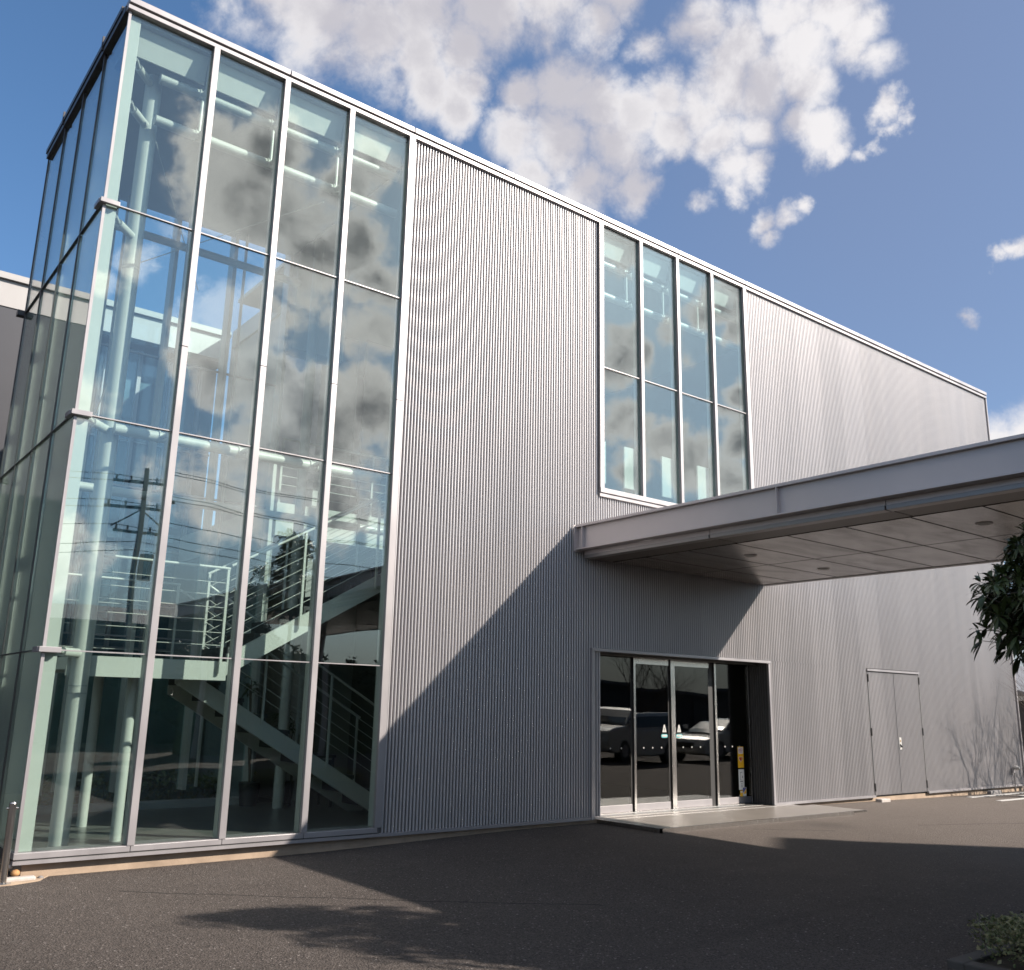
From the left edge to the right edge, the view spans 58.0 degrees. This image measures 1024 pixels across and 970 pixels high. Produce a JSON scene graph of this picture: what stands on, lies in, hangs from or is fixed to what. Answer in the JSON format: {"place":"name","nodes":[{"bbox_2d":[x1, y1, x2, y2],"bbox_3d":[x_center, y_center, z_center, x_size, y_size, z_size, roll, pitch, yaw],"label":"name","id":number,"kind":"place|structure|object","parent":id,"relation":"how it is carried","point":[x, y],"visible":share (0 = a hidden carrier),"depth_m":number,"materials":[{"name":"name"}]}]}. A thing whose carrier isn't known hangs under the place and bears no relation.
{"place":"outdoors","nodes":[
{"label":"outdoors","id":0,"kind":"place"},
{"bbox_2d":[55,492,385,810],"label":"staircase","id":1,"kind":"structure","parent":0,"point":[189,687],"depth_m":12.32,"materials":[{"name":"white steel"},{"name":"concrete"}]},
{"bbox_2d":[288,735,335,806],"bbox_3d":[-3.128,4.481,14.491,0.550,1.080,0.450,12,-17,-37],"label":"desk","id":2,"kind":"object","parent":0,"point":[321,756],"visible":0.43,"depth_m":14.45,"materials":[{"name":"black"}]},
{"bbox_2d":[0,786,1023,969],"bbox_3d":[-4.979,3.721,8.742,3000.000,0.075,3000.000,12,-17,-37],"label":"ground","id":3,"kind":"structure","parent":0,"point":[910,884],"depth_m":8.21,"materials":[{"name":"grey asphalt"}]},
{"bbox_2d":[0,875,47,886],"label":"kerb strip","id":4,"kind":"object","parent":3,"relation":"on","point":[25,881],"visible":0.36,"depth_m":8.74,"materials":[{"name":"concrete"}]},
{"bbox_2d":[0,802,18,884],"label":"bollard","id":5,"kind":"object","parent":4,"relation":"on","point":[10,823],"visible":1,"depth_m":8.69,"materials":[{"name":"silver metal"}]},
{"bbox_2d":[10,869,19,876],"bbox_3d":[-4.763,3.724,8.855,0.084,0.073,0.080,12,-17,-37],"label":"stone","id":6,"kind":"object","parent":4,"relation":"on","point":[15,873],"visible":1,"depth_m":8.83,"materials":[{"name":"beige stone"}]},
{"bbox_2d":[7,875,35,881],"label":"stone slab","id":7,"kind":"structure","parent":4,"relation":"on","point":[21,878],"depth_m":8.79,"materials":[{"name":"white stone"}]},
{"bbox_2d":[0,270,231,656],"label":"building","id":8,"kind":"structure","parent":3,"relation":"on","point":[196,419],"depth_m":19.92,"materials":[{"name":"silver metal"}]},
{"bbox_2d":[38,654,199,804],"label":"garden wall","id":9,"kind":"structure","parent":3,"relation":"on","point":[164,732],"depth_m":15.74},
{"bbox_2d":[37,768,256,805],"bbox_3d":[-6.220,4.901,14.790,4.231,0.684,0.962,12,-17,-37],"label":"shrub","id":10,"kind":"object","parent":3,"relation":"on","point":[150,779],"visible":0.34,"depth_m":14.99,"materials":[{"name":"green plant"}]},
{"bbox_2d":[0,0,1023,875],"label":"office building","id":11,"kind":"structure","parent":3,"relation":"on","point":[512,378],"depth_m":14.25,"materials":[{"name":"glass"},{"name":"ribbed metal"},{"name":"white steel"}]},
{"bbox_2d":[238,676,261,806],"bbox_3d":[-4.236,4.021,14.567,0.576,1.966,0.572,12,-17,-37],"label":"potted plant","id":12,"kind":"object","parent":11,"relation":"on","point":[248,793],"visible":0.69,"depth_m":14.32,"materials":[{"name":"green plant"}]},
{"bbox_2d":[270,711,301,803],"bbox_3d":[-3.639,4.376,14.849,0.620,1.430,0.687,-3,-14,16],"label":"potted plant","id":13,"kind":"object","parent":11,"relation":"on","point":[287,788],"visible":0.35,"depth_m":14.77,"materials":[{"name":"green plant"}]},
{"bbox_2d":[277,437,386,516],"bbox_3d":[-2.914,-0.047,16.741,2.760,1.158,0.040,12,-17,-37],"label":"balustrade","id":14,"kind":"object","parent":11,"relation":"on","point":[337,449],"visible":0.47,"depth_m":16.63,"materials":[{"name":"white metal"}]},
{"bbox_2d":[600,655,756,814],"bbox_3d":[2.617,4.132,15.374,4.278,2.403,0.200,12,-17,-37],"label":"entrance door","id":15,"kind":"structure","parent":11,"relation":"in","point":[714,800],"depth_m":15.52,"materials":[{"name":"silver metal"}]},
{"bbox_2d":[866,669,927,796],"bbox_3d":[7.896,5.052,18.901,2.014,2.462,0.113,12,-17,-37],"label":"service door","id":16,"kind":"structure","parent":11,"relation":"in","point":[894,704],"depth_m":18.87,"materials":[{"name":"metal"}]},
{"bbox_2d":[1011,766,1019,790],"bbox_3d":[11.777,6.840,21.538,0.120,0.570,0.180,12,-17,-37],"label":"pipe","id":17,"kind":"object","parent":11,"relation":"attached to","point":[1013,768],"visible":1,"depth_m":21.56,"materials":[{"name":"metal"}]},
{"bbox_2d":[574,433,1023,585],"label":"entrance canopy","id":18,"kind":"object","parent":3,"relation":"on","point":[958,506],"visible":0.99,"depth_m":11.86,"materials":[{"name":"metal"}]},
{"bbox_2d":[802,804,866,812],"bbox_3d":[5.528,5.672,16.114,0.660,0.065,1.080,12,-17,-37],"label":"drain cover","id":19,"kind":"object","parent":3,"relation":"on","point":[841,808],"visible":0.32,"depth_m":16.12,"materials":[{"name":"metal"}]},
{"bbox_2d":[875,798,890,801],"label":"stone block","id":20,"kind":"structure","parent":3,"relation":"on","point":[883,800],"depth_m":17.88,"materials":[{"name":"white stone"}]},
{"bbox_2d":[947,942,1023,969],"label":"planting bed","id":21,"kind":"object","parent":3,"relation":"on","point":[963,962],"visible":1,"depth_m":6.36,"materials":[{"name":"stone"}]},
{"bbox_2d":[966,520,1023,677],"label":"evergreen tree","id":22,"kind":"object","parent":21,"relation":"on","point":[1003,606],"visible":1,"depth_m":6.95,"materials":[{"name":"green plant"}]},
{"bbox_2d":[967,911,1023,967],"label":"hedge","id":23,"kind":"object","parent":21,"relation":"on","point":[1015,926],"visible":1,"depth_m":6.34,"materials":[{"name":"green plant"}]},
{"bbox_2d":[987,790,1000,794],"bbox_3d":[10.831,6.941,20.731,0.500,0.160,0.100,12,-17,-37],"label":"wheel stop","id":24,"kind":"object","parent":3,"relation":"on","point":[991,792],"visible":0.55,"depth_m":20.66,"materials":[{"name":"grey concrete"}]},
{"bbox_2d":[968,792,1023,797],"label":"road marking","id":25,"kind":"object","parent":3,"relation":"on","point":[995,795],"visible":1,"depth_m":20.25,"materials":[{"name":"grey paint"}]},
{"bbox_2d":[995,661,1023,745],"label":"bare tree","id":26,"kind":"object","parent":3,"relation":"on","point":[1016,689],"visible":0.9,"depth_m":21.09,"materials":[{"name":"brown plant"}]},
{"bbox_2d":[995,798,1023,800],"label":"road marking","id":27,"kind":"object","parent":3,"relation":"on","point":[1010,799],"visible":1,"depth_m":19.26,"materials":[{"name":"grey paint"}]},
{"bbox_2d":[1015,666,1023,750],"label":"distant house","id":28,"kind":"structure","parent":3,"relation":"on","point":[1021,711],"depth_m":25.70,"materials":[{"name":"grey"}]},
{"bbox_2d":[0,0,1023,665],"label":"sky","id":29,"kind":"structure","parent":0,"point":[858,164],"materials":[{"name":"blue"}]},
{"bbox_2d":[595,804,846,827],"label":"pavement","id":30,"kind":"structure","parent":0,"point":[689,818],"depth_m":14.30,"materials":[{"name":"grey concrete"}]},
{"bbox_2d":[597,804,794,819],"bbox_3d":[3.082,5.280,14.941,4.625,0.022,0.252,12,-17,-37],"label":"paving inlay","id":31,"kind":"object","parent":30,"relation":"on","point":[686,813],"visible":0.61,"depth_m":14.68,"materials":[{"name":"grey stone"}]},
{"bbox_2d":[597,811,853,833],"bbox_3d":[3.469,5.240,14.436,4.680,0.160,1.265,12,-17,-37],"label":"paving edge","id":32,"kind":"object","parent":30,"relation":"on","point":[700,827],"visible":0.5,"depth_m":13.40,"materials":[{"name":"stone"},{"name":"concrete"}]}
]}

